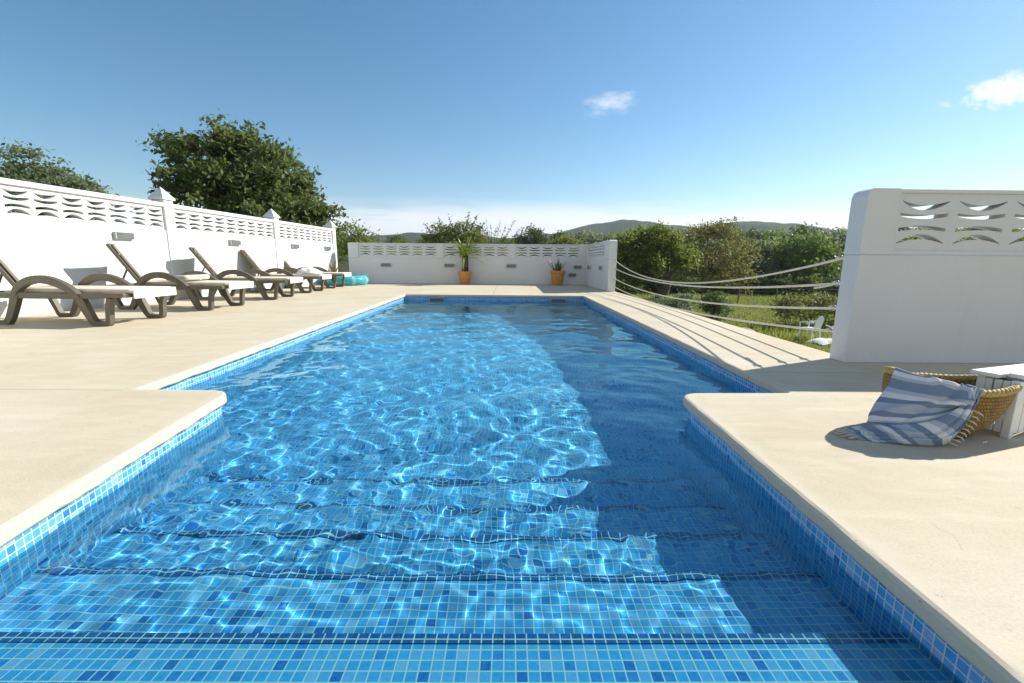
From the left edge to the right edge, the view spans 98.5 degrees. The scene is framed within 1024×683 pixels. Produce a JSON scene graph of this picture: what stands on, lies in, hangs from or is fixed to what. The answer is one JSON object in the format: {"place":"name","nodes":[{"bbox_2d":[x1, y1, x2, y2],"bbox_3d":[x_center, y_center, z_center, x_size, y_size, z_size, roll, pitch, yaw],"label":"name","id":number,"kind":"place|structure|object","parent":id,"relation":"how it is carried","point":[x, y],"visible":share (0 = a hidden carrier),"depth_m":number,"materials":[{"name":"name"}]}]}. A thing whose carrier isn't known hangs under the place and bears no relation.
{"place":"outdoors","nodes":[
{"label":"outdoors","id":0,"kind":"place"},
{"bbox_2d":[0,177,337,317],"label":"boundary wall","id":1,"kind":"structure","parent":0,"point":[75,246],"depth_m":7.47,"materials":[{"name":"white paint"}]},
{"bbox_2d":[112,231,134,239],"bbox_3d":[-6.320,-1.726,7.185,0.062,0.110,0.340,1,10,4],"label":"wall light","id":2,"kind":"object","parent":1,"relation":"attached to","point":[122,235],"visible":1,"depth_m":7.14,"materials":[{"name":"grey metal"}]},
{"bbox_2d":[229,240,240,244],"bbox_3d":[-6.138,-2.196,9.774,0.062,0.110,0.340,1,10,4],"label":"wall light","id":3,"kind":"object","parent":1,"relation":"attached to","point":[234,242],"visible":1,"depth_m":9.73,"materials":[{"name":"grey metal"}]},
{"bbox_2d":[291,244,298,247],"bbox_3d":[-5.971,-2.627,12.147,0.062,0.110,0.340,1,10,4],"label":"wall light","id":4,"kind":"object","parent":1,"relation":"attached to","point":[294,245],"visible":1,"depth_m":12.08,"materials":[{"name":"grey metal"}]},
{"bbox_2d":[0,283,1023,637],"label":"terrace","id":5,"kind":"structure","parent":0,"point":[952,513],"depth_m":2.29,"materials":[{"name":"beige concrete"}]},
{"bbox_2d":[0,237,177,326],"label":"sun lounger","id":6,"kind":"object","parent":5,"relation":"on","point":[31,269],"visible":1,"depth_m":5.06,"materials":[{"name":"white fabric"}]},
{"bbox_2d":[100,243,253,310],"bbox_3d":[-5.208,-1.015,6.838,2.065,0.986,0.788,1,10,2],"label":"sun lounger","id":7,"kind":"object","parent":5,"relation":"on","point":[142,264],"visible":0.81,"depth_m":6.57,"materials":[{"name":"white fabric"}]},
{"bbox_2d":[167,274,209,280],"bbox_3d":[-5.003,-0.989,6.816,0.360,0.075,0.520,-2,10,2],"label":"folded towel","id":8,"kind":"object","parent":7,"relation":"on","point":[194,277],"visible":0.81,"depth_m":6.70,"materials":[{"name":"beige fabric"}]},
{"bbox_2d":[188,246,302,299],"bbox_3d":[-5.251,-1.332,8.578,2.064,0.986,0.788,0,10,-3],"label":"sun lounger","id":9,"kind":"object","parent":5,"relation":"on","point":[215,263],"visible":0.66,"depth_m":8.32,"materials":[{"name":"white fabric"}]},
{"bbox_2d":[239,249,331,292],"bbox_3d":[-5.399,-1.656,10.347,2.065,0.986,0.788,0,10,-3],"label":"sun lounger","id":10,"kind":"object","parent":5,"relation":"on","point":[258,260],"visible":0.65,"depth_m":10.10,"materials":[{"name":"white fabric"}]},
{"bbox_2d":[296,267,321,273],"bbox_3d":[-4.784,-1.683,10.425,0.569,0.151,0.568,-3,11,-20],"label":"crumpled towel","id":11,"kind":"object","parent":10,"relation":"on","point":[307,270],"visible":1,"depth_m":10.24,"materials":[{"name":"white fabric"}]},
{"bbox_2d":[284,258,350,287],"bbox_3d":[-5.536,-1.966,12.044,2.064,0.986,0.788,0,10,-3],"label":"sun lounger","id":12,"kind":"object","parent":5,"relation":"on","point":[293,264],"visible":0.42,"depth_m":11.83,"materials":[{"name":"white fabric"}]},
{"bbox_2d":[326,257,347,271],"bbox_3d":[-5.482,-2.207,13.688,0.772,0.858,0.570,4,11,18],"label":"potted cordyline","id":13,"kind":"object","parent":5,"relation":"on","point":[331,267],"visible":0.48,"depth_m":13.63,"materials":[{"name":"plant"}]},
{"bbox_2d":[326,275,368,285],"bbox_3d":[-5.135,-1.906,13.588,1.395,0.310,1.395,0,10,-1],"label":"swim ring","id":14,"kind":"object","parent":5,"relation":"on","point":[351,280],"visible":0.73,"depth_m":13.08,"materials":[{"name":"teal plastic"}]},
{"bbox_2d":[446,233,484,284],"bbox_3d":[-1.546,-2.709,14.311,1.290,1.691,1.462,-6,12,-32],"label":"potted yucca","id":15,"kind":"object","parent":5,"relation":"on","point":[464,275],"visible":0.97,"depth_m":14.20,"materials":[{"name":"plant"}]},
{"bbox_2d":[348,243,586,284],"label":"back wall","id":16,"kind":"structure","parent":5,"relation":"on","point":[423,267],"depth_m":14.62,"materials":[{"name":"white paint"}]},
{"bbox_2d":[380,263,390,266],"bbox_3d":[-4.170,-2.530,14.575,0.340,0.110,0.062,0,10,-1],"label":"wall light","id":17,"kind":"object","parent":16,"relation":"attached to","point":[385,264],"visible":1,"depth_m":14.55,"materials":[{"name":"grey metal"}]},
{"bbox_2d":[444,264,454,266],"bbox_3d":[-2.075,-2.516,14.594,0.340,0.110,0.062,0,10,-1],"label":"wall light","id":18,"kind":"object","parent":16,"relation":"attached to","point":[449,265],"visible":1,"depth_m":14.57,"materials":[{"name":"grey metal"}]},
{"bbox_2d":[506,264,516,267],"bbox_3d":[-0.021,-2.501,14.614,0.340,0.110,0.062,0,10,-1],"label":"wall light","id":19,"kind":"object","parent":16,"relation":"attached to","point":[511,265],"visible":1,"depth_m":14.59,"materials":[{"name":"grey metal"}]},
{"bbox_2d":[568,273,575,276],"bbox_3d":[2.007,-2.216,14.682,0.255,0.110,0.062,0,10,-1],"label":"wall light","id":20,"kind":"object","parent":16,"relation":"attached to","point":[571,274],"visible":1,"depth_m":14.65,"materials":[{"name":"grey metal"}]},
{"bbox_2d":[573,265,581,268],"bbox_3d":[2.179,-2.471,14.637,0.272,0.110,0.062,0,10,-1],"label":"wall light","id":21,"kind":"object","parent":16,"relation":"attached to","point":[577,266],"visible":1,"depth_m":14.61,"materials":[{"name":"grey metal"}]},
{"bbox_2d":[0,297,991,682],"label":"swimming pool","id":22,"kind":"structure","parent":5,"relation":"in","point":[960,667],"depth_m":1.64,"materials":[{"name":"tile"}]},
{"bbox_2d":[0,300,962,682],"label":"water","id":23,"kind":"structure","parent":22,"relation":"in","point":[472,492],"depth_m":1.41,"materials":[{"name":"blue liquid"}]},
{"bbox_2d":[0,294,1023,682],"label":"coping","id":24,"kind":"object","parent":22,"relation":"on","point":[978,636],"visible":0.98,"depth_m":1.50,"materials":[{"name":"beige stone"}]},
{"bbox_2d":[550,258,564,285],"bbox_3d":[1.479,-2.277,14.229,0.661,0.922,0.612,0,10,-1],"label":"potted aloe","id":25,"kind":"object","parent":5,"relation":"on","point":[557,275],"visible":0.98,"depth_m":14.16,"materials":[{"name":"ceramic"}]},
{"bbox_2d":[585,240,616,291],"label":"side wall","id":26,"kind":"structure","parent":5,"relation":"on","point":[603,254],"depth_m":12.16,"materials":[{"name":"white paint"}]},
{"bbox_2d":[614,286,832,333],"bbox_3d":[2.642,-0.703,7.517,0.032,0.230,7.940,0,10,0],"label":"rope","id":27,"kind":"object","parent":26,"relation":"attached to","point":[828,330],"visible":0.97,"depth_m":4.84,"materials":[{"name":"fabric"}]},
{"bbox_2d":[614,278,835,310],"bbox_3d":[2.643,-0.879,7.485,0.032,0.254,7.940,0,10,0],"label":"rope","id":28,"kind":"object","parent":26,"relation":"attached to","point":[832,308],"visible":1,"depth_m":4.82,"materials":[{"name":"fabric"}]},
{"bbox_2d":[615,268,839,288],"bbox_3d":[2.645,-1.086,7.447,0.032,0.234,7.940,0,10,0],"label":"rope","id":29,"kind":"object","parent":26,"relation":"attached to","point":[835,283],"visible":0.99,"depth_m":4.47,"materials":[{"name":"fabric"}]},
{"bbox_2d":[615,255,842,283],"bbox_3d":[2.646,-1.203,7.426,0.032,0.403,7.940,0,10,0],"label":"rope","id":30,"kind":"object","parent":26,"relation":"attached to","point":[838,258],"visible":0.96,"depth_m":4.70,"materials":[{"name":"fabric"}]},
{"bbox_2d":[829,188,1023,363],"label":"wall","id":31,"kind":"structure","parent":5,"relation":"on","point":[938,292],"depth_m":3.36,"materials":[{"name":"white paint"}]},
{"bbox_2d":[881,366,1022,438],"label":"straw basket","id":32,"kind":"object","parent":5,"relation":"on","point":[992,406],"visible":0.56,"depth_m":1.90,"materials":[{"name":"yellow wicker"}]},
{"bbox_2d":[831,368,984,445],"bbox_3d":[1.720,0.284,1.925,0.527,0.297,0.231,0,10,-1],"label":"striped towel","id":33,"kind":"object","parent":32,"relation":"on","point":[914,409],"visible":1,"depth_m":1.89,"materials":[{"name":"fabric"}]},
{"bbox_2d":[970,364,1023,438],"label":"slatted box","id":34,"kind":"object","parent":5,"relation":"on","point":[1008,423],"visible":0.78,"depth_m":1.98,"materials":[{"name":"white paint"}]},
{"bbox_2d":[0,0,1023,237],"label":"sky","id":35,"kind":"structure","parent":0,"point":[554,115],"materials":[{"name":"blue"}]},
{"bbox_2d":[336,219,845,249],"bbox_3d":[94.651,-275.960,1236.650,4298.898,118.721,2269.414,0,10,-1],"label":"hills","id":36,"kind":"structure","parent":0,"point":[617,226],"depth_m":922.75,"materials":[{"name":"green plant"}]},
{"bbox_2d":[615,277,837,352],"bbox_3d":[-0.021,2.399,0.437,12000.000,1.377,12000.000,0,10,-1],"label":"ground","id":37,"kind":"structure","parent":0,"point":[762,314],"depth_m":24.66,"materials":[{"name":"green plant"}]},
{"bbox_2d":[0,137,94,214],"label":"olive tree","id":38,"kind":"object","parent":37,"relation":"on","point":[10,169],"visible":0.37,"depth_m":18.83,"materials":[{"name":"green plant"}]},
{"bbox_2d":[9,170,119,219],"bbox_3d":[-19.481,-4.060,19.841,3.497,7.087,3.265,0,10,-1],"label":"olive tree","id":39,"kind":"object","parent":37,"relation":"on","point":[78,182],"visible":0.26,"depth_m":19.09,"materials":[{"name":"green plant"}]},
{"bbox_2d":[135,108,350,270],"bbox_3d":[-9.876,-4.003,16.849,6.178,8.371,6.316,9,14,40],"label":"carob tree","id":40,"kind":"object","parent":37,"relation":"on","point":[260,179],"visible":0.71,"depth_m":15.56,"materials":[{"name":"green plant"}]},
{"bbox_2d":[337,256,348,271],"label":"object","id":41,"kind":"structure","parent":37,"relation":"on","point":[344,269],"depth_m":18.66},
{"bbox_2d":[337,216,394,255],"bbox_3d":[-8.372,-3.821,23.318,5.406,5.608,4.180,0,10,-1],"label":"garden tree","id":42,"kind":"object","parent":37,"relation":"on","point":[355,238],"visible":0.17,"depth_m":23.09,"materials":[{"name":"green plant"}]},
{"bbox_2d":[386,233,408,242],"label":"pine tree","id":43,"kind":"object","parent":37,"relation":"on","point":[394,238],"visible":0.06,"depth_m":94.95,"materials":[{"name":"green plant"}]},
{"bbox_2d":[390,238,412,247],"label":"woodland tree","id":44,"kind":"object","parent":37,"relation":"on","point":[404,240],"visible":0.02,"depth_m":77.11,"materials":[{"name":"green plant"}]},
{"bbox_2d":[401,247,422,254],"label":"woodland tree","id":45,"kind":"object","parent":37,"relation":"on","point":[413,252],"visible":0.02,"depth_m":53.34,"materials":[{"name":"green plant"}]},
{"bbox_2d":[415,212,495,258],"bbox_3d":[-3.696,-5.394,29.637,5.710,6.431,5.178,0,10,-1],"label":"garden tree","id":46,"kind":"object","parent":37,"relation":"on","point":[444,235],"visible":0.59,"depth_m":28.74,"materials":[{"name":"green plant"}]},
{"bbox_2d":[480,220,524,255],"bbox_3d":[-1.142,-5.318,30.486,3.427,5.992,3.286,7,12,31],"label":"almond tree","id":47,"kind":"object","parent":37,"relation":"on","point":[500,238],"visible":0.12,"depth_m":30.16,"materials":[{"name":"green plant"}]},
{"bbox_2d":[492,237,521,255],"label":"pine tree","id":48,"kind":"object","parent":37,"relation":"on","point":[504,242],"visible":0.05,"depth_m":55.80,"materials":[{"name":"green plant"}]},
{"bbox_2d":[512,222,555,256],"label":"pine tree","id":49,"kind":"object","parent":37,"relation":"on","point":[537,235],"visible":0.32,"depth_m":59.84,"materials":[{"name":"green plant"}]},
{"bbox_2d":[549,230,572,244],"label":"pine tree","id":50,"kind":"object","parent":37,"relation":"on","point":[556,234],"visible":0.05,"depth_m":85.26,"materials":[{"name":"green plant"}]},
{"bbox_2d":[543,234,589,256],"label":"woodland tree","id":51,"kind":"object","parent":37,"relation":"on","point":[560,240],"visible":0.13,"depth_m":57.98,"materials":[{"name":"green plant"}]},
{"bbox_2d":[557,244,577,256],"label":"woodland tree","id":52,"kind":"object","parent":37,"relation":"on","point":[569,253],"visible":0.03,"depth_m":55.17,"materials":[{"name":"green plant"}]},
{"bbox_2d":[570,227,607,244],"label":"olive tree","id":53,"kind":"object","parent":37,"relation":"on","point":[592,236],"visible":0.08,"depth_m":85.38,"materials":[{"name":"green plant"}]},
{"bbox_2d":[593,231,620,241],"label":"woodland tree","id":54,"kind":"object","parent":37,"relation":"on","point":[609,237],"visible":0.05,"depth_m":83.40,"materials":[{"name":"green plant"}]},
{"bbox_2d":[607,228,645,260],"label":"olive tree","id":55,"kind":"object","parent":37,"relation":"on","point":[621,238],"visible":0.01,"depth_m":75.31,"materials":[{"name":"green plant"}]},
{"bbox_2d":[617,277,645,293],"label":"shrub","id":56,"kind":"object","parent":37,"relation":"on","point":[636,290],"visible":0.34,"depth_m":39.47,"materials":[{"name":"green plant"}]},
{"bbox_2d":[637,276,654,291],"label":"shrub","id":57,"kind":"object","parent":37,"relation":"on","point":[645,287],"visible":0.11,"depth_m":41.11,"materials":[{"name":"green plant"}]},
{"bbox_2d":[614,219,708,302],"bbox_3d":[9.357,-4.971,29.039,7.899,6.064,4.503,0,10,-1],"label":"carob tree","id":58,"kind":"object","parent":37,"relation":"on","point":[656,254],"visible":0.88,"depth_m":28.29,"materials":[{"name":"green plant"}]},
{"bbox_2d":[642,269,701,293],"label":"shrub","id":59,"kind":"object","parent":37,"relation":"on","point":[656,287],"visible":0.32,"depth_m":40.26,"materials":[{"name":"green plant"}]},
{"bbox_2d":[649,289,701,312],"bbox_3d":[9.521,-2.185,25.692,3.656,1.809,2.890,0,10,-1],"label":"shrub","id":60,"kind":"object","parent":37,"relation":"on","point":[671,302],"visible":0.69,"depth_m":25.13,"materials":[{"name":"green plant"}]},
{"bbox_2d":[669,273,686,292],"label":"shrub","id":61,"kind":"object","parent":37,"relation":"on","point":[677,286],"visible":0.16,"depth_m":40.61,"materials":[{"name":"green plant"}]},
{"bbox_2d":[678,237,732,275],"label":"olive tree","id":62,"kind":"object","parent":37,"relation":"on","point":[715,240],"visible":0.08,"depth_m":51.53,"materials":[{"name":"green plant"}]},
{"bbox_2d":[691,279,720,292],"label":"shrub","id":63,"kind":"object","parent":37,"relation":"on","point":[712,289],"visible":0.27,"depth_m":40.39,"materials":[{"name":"green plant"}]},
{"bbox_2d":[690,248,732,280],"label":"olive tree","id":64,"kind":"object","parent":37,"relation":"on","point":[713,269],"visible":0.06,"depth_m":45.68,"materials":[{"name":"green plant"}]},
{"bbox_2d":[697,290,738,320],"bbox_3d":[10.981,-1.823,23.588,2.051,1.901,1.912,9,13,38],"label":"shrub","id":65,"kind":"object","parent":37,"relation":"on","point":[713,309],"visible":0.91,"depth_m":23.35,"materials":[{"name":"green plant"}]},
{"bbox_2d":[669,216,769,299],"bbox_3d":[15.243,-6.229,34.010,8.750,6.675,6.487,0,10,-1],"label":"almond tree","id":66,"kind":"object","parent":37,"relation":"on","point":[703,231],"visible":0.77,"depth_m":33.25,"materials":[{"name":"green plant"}]},
{"bbox_2d":[695,218,751,243],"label":"pine tree","id":67,"kind":"object","parent":37,"relation":"on","point":[727,232],"visible":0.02,"depth_m":55.89,"materials":[{"name":"green plant"}]},
{"bbox_2d":[703,275,744,293],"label":"shrub","id":68,"kind":"object","parent":37,"relation":"on","point":[721,289],"visible":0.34,"depth_m":40.00,"materials":[{"name":"green plant"}]},
{"bbox_2d":[719,278,760,293],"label":"shrub","id":69,"kind":"object","parent":37,"relation":"on","point":[741,284],"visible":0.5,"depth_m":39.81,"materials":[{"name":"green plant"}]},
{"bbox_2d":[732,226,760,237],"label":"olive tree","id":70,"kind":"object","parent":37,"relation":"on","point":[744,232],"depth_m":71.30,"materials":[{"name":"green plant"}]},
{"bbox_2d":[722,269,775,294],"bbox_3d":[21.802,-5.512,41.335,5.708,2.783,4.556,8,13,37],"label":"shrub","id":71,"kind":"object","parent":37,"relation":"on","point":[762,279],"visible":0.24,"depth_m":39.69,"materials":[{"name":"green plant"}]},
{"bbox_2d":[738,226,770,242],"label":"pine tree","id":72,"kind":"object","parent":37,"relation":"on","point":[758,234],"visible":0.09,"depth_m":60.07,"materials":[{"name":"green plant"}]},
{"bbox_2d":[716,233,801,277],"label":"olive tree","id":73,"kind":"object","parent":37,"relation":"on","point":[764,262],"visible":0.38,"depth_m":41.95,"materials":[{"name":"green plant"}]},
{"bbox_2d":[692,287,838,302],"bbox_3d":[19.232,-3.248,32.087,15.403,1.403,0.105,2,11,11],"label":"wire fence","id":74,"kind":"object","parent":37,"relation":"on","point":[702,290],"visible":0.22,"depth_m":32.39,"materials":[{"name":"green metal"}]},
{"bbox_2d":[756,226,788,267],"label":"woodland tree","id":75,"kind":"object","parent":37,"relation":"on","point":[777,234],"visible":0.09,"depth_m":60.17,"materials":[{"name":"green plant"}]},
{"bbox_2d":[749,269,799,294],"bbox_3d":[23.514,-5.274,40.241,4.429,2.705,5.549,-6,12,-30],"label":"shrub","id":76,"kind":"object","parent":37,"relation":"on","point":[776,275],"visible":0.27,"depth_m":39.11,"materials":[{"name":"green plant"}]},
{"bbox_2d":[759,275,812,295],"bbox_3d":[23.915,-4.775,38.707,4.453,2.171,3.555,-4,11,-25],"label":"shrub","id":77,"kind":"object","parent":37,"relation":"on","point":[781,280],"visible":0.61,"depth_m":38.28,"materials":[{"name":"green plant"}]},
{"bbox_2d":[764,289,837,326],"bbox_3d":[15.284,-1.643,21.454,6.188,2.402,2.948,0,10,-1],"label":"shrub","id":78,"kind":"object","parent":37,"relation":"on","point":[813,301],"visible":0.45,"depth_m":21.02,"materials":[{"name":"green plant"}]},
{"bbox_2d":[779,221,827,254],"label":"pine tree","id":79,"kind":"object","parent":37,"relation":"on","point":[804,229],"visible":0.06,"depth_m":52.30,"materials":[{"name":"green plant"}]},
{"bbox_2d":[764,229,843,284],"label":"woodland tree","id":80,"kind":"object","parent":37,"relation":"on","point":[816,251],"visible":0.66,"depth_m":40.77,"materials":[{"name":"green plant"}]},
{"bbox_2d":[797,316,823,339],"bbox_3d":[12.009,-0.547,17.691,0.672,1.020,0.702,-4,11,-25],"label":"garden chair","id":81,"kind":"object","parent":37,"relation":"on","point":[819,321],"visible":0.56,"depth_m":17.47,"materials":[{"name":"white plastic"}]},
{"bbox_2d":[791,273,839,295],"bbox_3d":[26.647,-4.913,38.809,4.730,2.463,4.058,0,10,0],"label":"shrub","id":82,"kind":"object","parent":37,"relation":"on","point":[816,280],"visible":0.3,"depth_m":38.06,"materials":[{"name":"green plant"}]},
{"bbox_2d":[796,273,840,295],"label":"shrub","id":83,"kind":"object","parent":37,"relation":"on","point":[811,289],"visible":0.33,"depth_m":37.34,"materials":[{"name":"green plant"}]},
{"bbox_2d":[805,338,831,344],"bbox_3d":[12.339,-0.057,17.270,1.683,0.162,0.793,-4,11,-23],"label":"white cloth","id":84,"kind":"object","parent":37,"relation":"on","point":[823,341],"visible":0.59,"depth_m":17.01,"materials":[{"name":"fabric"}]},
{"bbox_2d":[796,227,846,269],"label":"olive tree","id":85,"kind":"object","parent":37,"relation":"on","point":[837,238],"visible":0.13,"depth_m":43.53,"materials":[{"name":"green plant"}]},
{"bbox_2d":[802,270,840,281],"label":"shrub","id":86,"kind":"object","parent":37,"relation":"on","point":[824,275],"visible":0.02,"depth_m":39.49,"materials":[{"name":"green plant"}]},
{"bbox_2d":[898,227,911,230],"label":"pine tree","id":87,"kind":"object","parent":37,"relation":"on","point":[903,228],"visible":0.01,"depth_m":73.21,"materials":[{"name":"green plant"}]},
{"bbox_2d":[900,229,918,239],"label":"woodland tree","id":88,"kind":"object","parent":37,"relation":"on","point":[908,238],"visible":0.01,"depth_m":45.92,"materials":[{"name":"green plant"}]},
{"bbox_2d":[908,228,975,239],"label":"olive tree","id":89,"kind":"object","parent":37,"relation":"on","point":[964,238],"visible":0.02,"depth_m":51.77,"materials":[{"name":"green plant"}]},
{"bbox_2d":[957,227,1023,240],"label":"woodland tree","id":90,"kind":"object","parent":37,"relation":"on","point":[966,229],"visible":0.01,"depth_m":56.13,"materials":[{"name":"green plant"}]}
]}

